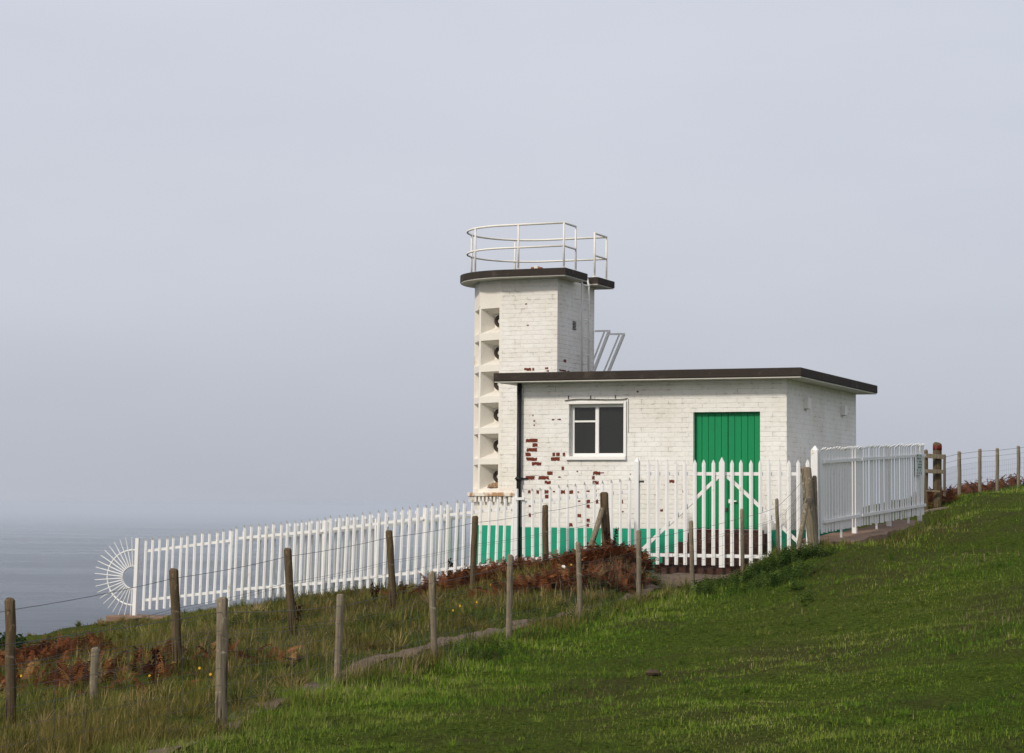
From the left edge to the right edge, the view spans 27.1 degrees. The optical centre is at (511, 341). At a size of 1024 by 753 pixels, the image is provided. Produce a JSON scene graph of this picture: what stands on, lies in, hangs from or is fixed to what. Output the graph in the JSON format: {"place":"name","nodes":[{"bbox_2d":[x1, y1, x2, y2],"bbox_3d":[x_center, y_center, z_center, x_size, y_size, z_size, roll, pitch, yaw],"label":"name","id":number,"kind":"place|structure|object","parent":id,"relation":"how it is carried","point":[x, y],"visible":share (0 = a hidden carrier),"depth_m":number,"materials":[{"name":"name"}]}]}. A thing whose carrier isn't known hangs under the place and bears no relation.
{"place":"outdoors","nodes":[
{"label":"outdoors","id":0,"kind":"place"},
{"bbox_2d":[0,511,470,637],"bbox_3d":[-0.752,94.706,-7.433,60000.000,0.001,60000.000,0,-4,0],"label":"sea","id":1,"kind":"structure","parent":0,"point":[48,557],"depth_m":3944.90,"materials":[{"name":"grey liquid"}]},
{"bbox_2d":[145,570,736,752],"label":"path","id":2,"kind":"structure","parent":0,"point":[647,588],"depth_m":25.64,"materials":[{"name":"brown soil"}]},
{"bbox_2d":[0,484,1023,752],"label":"ground","id":3,"kind":"structure","parent":0,"point":[834,616],"depth_m":21.09,"materials":[{"name":"green plant"}]},
{"bbox_2d":[0,632,30,651],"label":"leafy bush","id":4,"kind":"object","parent":3,"relation":"on","point":[18,639],"visible":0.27,"depth_m":29.78,"materials":[{"name":"green plant"}]},
{"bbox_2d":[89,647,98,707],"bbox_3d":[-3.994,3.398,20.294,0.085,0.953,0.085,0,-4,0],"label":"short stake","id":5,"kind":"object","parent":3,"relation":"on","point":[94,665],"visible":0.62,"depth_m":20.29,"materials":[{"name":"grey wood"}]},
{"bbox_2d":[106,614,165,621],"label":"stone slab","id":6,"kind":"structure","parent":3,"relation":"on","point":[113,617],"depth_m":35.49,"materials":[{"name":"stone"}]},
{"bbox_2d":[132,493,514,614],"bbox_3d":[-3.141,3.497,34.419,6.958,2.086,0.132,-1,-5,23],"label":"pale fence","id":7,"kind":"object","parent":6,"relation":"on","point":[362,525],"visible":0.89,"depth_m":34.39,"materials":[{"name":"white paint"}]},
{"bbox_2d":[95,539,134,614],"bbox_3d":[-6.697,3.980,35.861,0.790,1.359,0.036,-1,-5,23],"label":"spiked fan","id":8,"kind":"object","parent":7,"relation":"attached to","point":[122,580],"visible":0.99,"depth_m":35.81},
{"bbox_2d":[0,630,301,698],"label":"bracken","id":9,"kind":"object","parent":3,"relation":"on","point":[32,652],"visible":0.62,"depth_m":23.39,"materials":[{"name":"brown plant"}]},
{"bbox_2d":[151,648,160,680],"bbox_3d":[-3.641,3.331,21.760,0.115,0.387,0.090,0,-4,0],"label":"dock plant","id":10,"kind":"object","parent":3,"relation":"on","point":[157,651],"visible":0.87,"depth_m":21.76,"materials":[{"name":"brown plant"}]},
{"bbox_2d":[295,601,302,624],"bbox_3d":[-2.789,3.576,27.643,0.144,0.398,0.089,-2,-5,24],"label":"dock plant","id":11,"kind":"object","parent":3,"relation":"on","point":[299,607],"visible":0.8,"depth_m":27.62,"materials":[{"name":"plant"}]},
{"bbox_2d":[0,492,610,727],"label":"wire fence","id":12,"kind":"object","parent":3,"relation":"on","point":[603,519],"visible":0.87,"depth_m":26.26,"materials":[{"name":"brown wood"}]},
{"bbox_2d":[241,507,470,604],"bbox_3d":[-2.262,3.685,36.481,5.136,1.926,0.151,3,-5,-30],"label":"pale fence","id":13,"kind":"object","parent":3,"relation":"on","point":[374,537],"visible":0.4,"depth_m":36.19,"materials":[{"name":"white paint"}]},
{"bbox_2d":[0,550,737,752],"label":"tussock grass","id":14,"kind":"structure","parent":3,"relation":"on","point":[237,694],"depth_m":23.12,"materials":[{"name":"green plant"}]},
{"bbox_2d":[370,582,379,604],"bbox_3d":[-1.969,3.630,30.531,0.144,0.353,0.068,3,-5,-27],"label":"dock plant","id":15,"kind":"object","parent":3,"relation":"on","point":[375,591],"visible":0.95,"depth_m":30.52,"materials":[{"name":"plant"}]},
{"bbox_2d":[0,467,817,752],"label":"wire fence","id":16,"kind":"object","parent":3,"relation":"on","point":[809,517],"visible":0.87,"depth_m":23.49,"materials":[{"name":"brown wood"}]},
{"bbox_2d":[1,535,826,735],"bbox_3d":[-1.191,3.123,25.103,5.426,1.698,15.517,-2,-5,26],"label":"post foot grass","id":17,"kind":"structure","parent":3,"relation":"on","point":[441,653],"depth_m":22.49,"materials":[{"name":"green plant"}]},
{"bbox_2d":[447,558,452,574],"bbox_3d":[-0.981,3.634,33.517,0.103,0.444,0.203,5,-6,-42],"label":"dock plant","id":18,"kind":"object","parent":3,"relation":"on","point":[451,564],"visible":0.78,"depth_m":33.50,"materials":[{"name":"plant"}]},
{"bbox_2d":[0,512,959,752],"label":"long grass","id":19,"kind":"structure","parent":3,"relation":"on","point":[105,731],"depth_m":24.45,"materials":[{"name":"green plant"}]},
{"bbox_2d":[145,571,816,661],"bbox_3d":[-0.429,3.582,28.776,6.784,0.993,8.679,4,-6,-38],"label":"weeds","id":20,"kind":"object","parent":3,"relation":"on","point":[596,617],"visible":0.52,"depth_m":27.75,"materials":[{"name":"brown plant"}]},
{"bbox_2d":[374,539,658,600],"bbox_3d":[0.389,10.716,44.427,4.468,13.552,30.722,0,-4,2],"label":"bracken","id":21,"kind":"object","parent":3,"relation":"on","point":[566,560],"visible":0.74,"depth_m":31.26,"materials":[{"name":"brown plant"}]},
{"bbox_2d":[460,221,614,564],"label":"horn tower","id":22,"kind":"structure","parent":3,"relation":"on","point":[535,320],"depth_m":36.24,"materials":[{"name":"white brick"}]},
{"bbox_2d":[487,482,497,487],"bbox_3d":[-0.293,2.451,36.273,0.301,0.096,0.200,-1,-5,23],"label":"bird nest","id":23,"kind":"object","parent":22,"relation":"on","point":[495,484],"visible":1,"depth_m":36.23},
{"bbox_2d":[514,477,631,564],"bbox_3d":[0.930,2.937,32.707,1.924,1.677,0.088,-1,-5,23],"label":"pale fence","id":24,"kind":"object","parent":3,"relation":"on","point":[584,496],"visible":0.72,"depth_m":32.77,"materials":[{"name":"white paint"}]},
{"bbox_2d":[158,545,1021,678],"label":"dry stalks","id":25,"kind":"object","parent":3,"relation":"on","point":[359,661],"visible":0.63,"depth_m":23.27,"materials":[{"name":"beige plant"}]},
{"bbox_2d":[603,528,618,551],"bbox_3d":[1.470,3.016,31.527,0.238,0.526,0.154,0,-4,0],"label":"dock plant","id":26,"kind":"object","parent":3,"relation":"on","point":[615,535],"visible":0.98,"depth_m":31.52,"materials":[{"name":"plant"}]},
{"bbox_2d":[634,458,643,545],"bbox_3d":[1.932,2.718,32.300,0.148,1.905,0.075,-1,-5,23],"label":"gate post","id":27,"kind":"object","parent":3,"relation":"on","point":[637,481],"visible":0.65,"depth_m":32.31,"materials":[{"name":"white paint"}]},
{"bbox_2d":[642,457,724,567],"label":"pale gate","id":28,"kind":"structure","parent":27,"relation":"attached to","point":[720,475],"depth_m":32.00,"materials":[{"name":"white paint"}]},
{"bbox_2d":[645,669,660,674],"bbox_3d":[1.395,3.269,21.009,0.159,0.058,0.117,0,-4,0],"label":"dung clod","id":29,"kind":"object","parent":3,"relation":"on","point":[652,672],"visible":1,"depth_m":20.97,"materials":[{"name":"brown soil"}]},
{"bbox_2d":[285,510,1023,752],"bbox_3d":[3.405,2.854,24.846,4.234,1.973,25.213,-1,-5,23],"label":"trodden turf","id":30,"kind":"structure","parent":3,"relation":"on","point":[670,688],"depth_m":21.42,"materials":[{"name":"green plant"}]},
{"bbox_2d":[494,367,877,574],"bbox_3d":[2.898,2.275,35.184,5.095,3.315,5.540,-1,-5,23],"label":"brick hut","id":31,"kind":"object","parent":3,"relation":"on","point":[580,428],"visible":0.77,"depth_m":33.51,"materials":[{"name":"brick"}]},
{"bbox_2d":[566,401,626,459],"bbox_3d":[1.358,1.431,33.896,1.018,0.928,0.175,-1,-5,23],"label":"window","id":32,"kind":"structure","parent":31,"relation":"in","point":[598,429],"depth_m":33.92,"materials":[{"name":"white paint"}]},
{"bbox_2d":[593,330,624,370],"bbox_3d":[1.632,0.321,37.745,0.532,0.974,0.760,-1,-5,23],"label":"roof handrail","id":33,"kind":"object","parent":31,"relation":"on","point":[608,333],"visible":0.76,"depth_m":37.98,"materials":[{"name":"grey metal"}]},
{"bbox_2d":[696,413,727,528],"bbox_3d":[3.114,2.019,33.145,0.527,1.800,0.050,-1,-5,23],"label":"door","id":34,"kind":"structure","parent":31,"relation":"in","point":[711,428],"depth_m":33.16,"materials":[{"name":"green paint"}]},
{"bbox_2d":[728,412,759,528],"bbox_3d":[3.591,2.007,32.935,0.527,1.800,0.072,-1,-5,23],"label":"door","id":35,"kind":"structure","parent":31,"relation":"in","point":[743,428],"depth_m":32.95,"materials":[{"name":"green paint"}]},
{"bbox_2d":[646,542,836,596],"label":"nettles","id":36,"kind":"object","parent":3,"relation":"on","point":[779,560],"visible":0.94,"depth_m":29.85,"materials":[{"name":"green plant"}]},
{"bbox_2d":[811,446,819,540],"bbox_3d":[4.457,2.321,31.259,0.105,1.575,0.105,-1,-5,23],"label":"gate post","id":37,"kind":"object","parent":3,"relation":"on","point":[815,460],"visible":0.53,"depth_m":31.25,"materials":[{"name":"white paint"}]},
{"bbox_2d":[725,459,808,565],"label":"pale gate","id":38,"kind":"structure","parent":37,"relation":"attached to","point":[731,474],"depth_m":31.56,"materials":[{"name":"white paint"}]},
{"bbox_2d":[802,520,922,545],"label":"stone slab","id":39,"kind":"structure","parent":3,"relation":"on","point":[861,535],"depth_m":33.27,"materials":[{"name":"stone"}]},
{"bbox_2d":[820,443,925,537],"bbox_3d":[5.822,2.353,34.132,0.158,1.599,6.284,-2,-5,25],"label":"pale fence","id":40,"kind":"object","parent":39,"relation":"on","point":[855,460],"visible":0.98,"depth_m":33.63,"materials":[{"name":"white paint"}]},
{"bbox_2d":[916,454,921,474],"bbox_3d":[6.980,2.119,36.452,0.012,0.360,0.370,-2,-5,25],"label":"notice board","id":41,"kind":"object","parent":40,"relation":"attached to","point":[918,464],"visible":1,"depth_m":36.42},
{"bbox_2d":[924,442,947,512],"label":"wooden stile","id":42,"kind":"object","parent":3,"relation":"on","point":[937,456],"visible":0.9,"depth_m":40.82,"materials":[{"name":"brown wood"}]},
{"bbox_2d":[894,473,1023,508],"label":"bracken","id":43,"kind":"object","parent":3,"relation":"on","point":[952,493],"visible":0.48,"depth_m":47.64,"materials":[{"name":"brown plant"}]},
{"bbox_2d":[943,446,1023,499],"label":"wire fence","id":44,"kind":"object","parent":3,"relation":"on","point":[958,460],"visible":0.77,"depth_m":45.91,"materials":[{"name":"brown wood"}]},
{"bbox_2d":[0,0,1023,513],"label":"sky","id":45,"kind":"structure","parent":0,"point":[235,243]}
]}

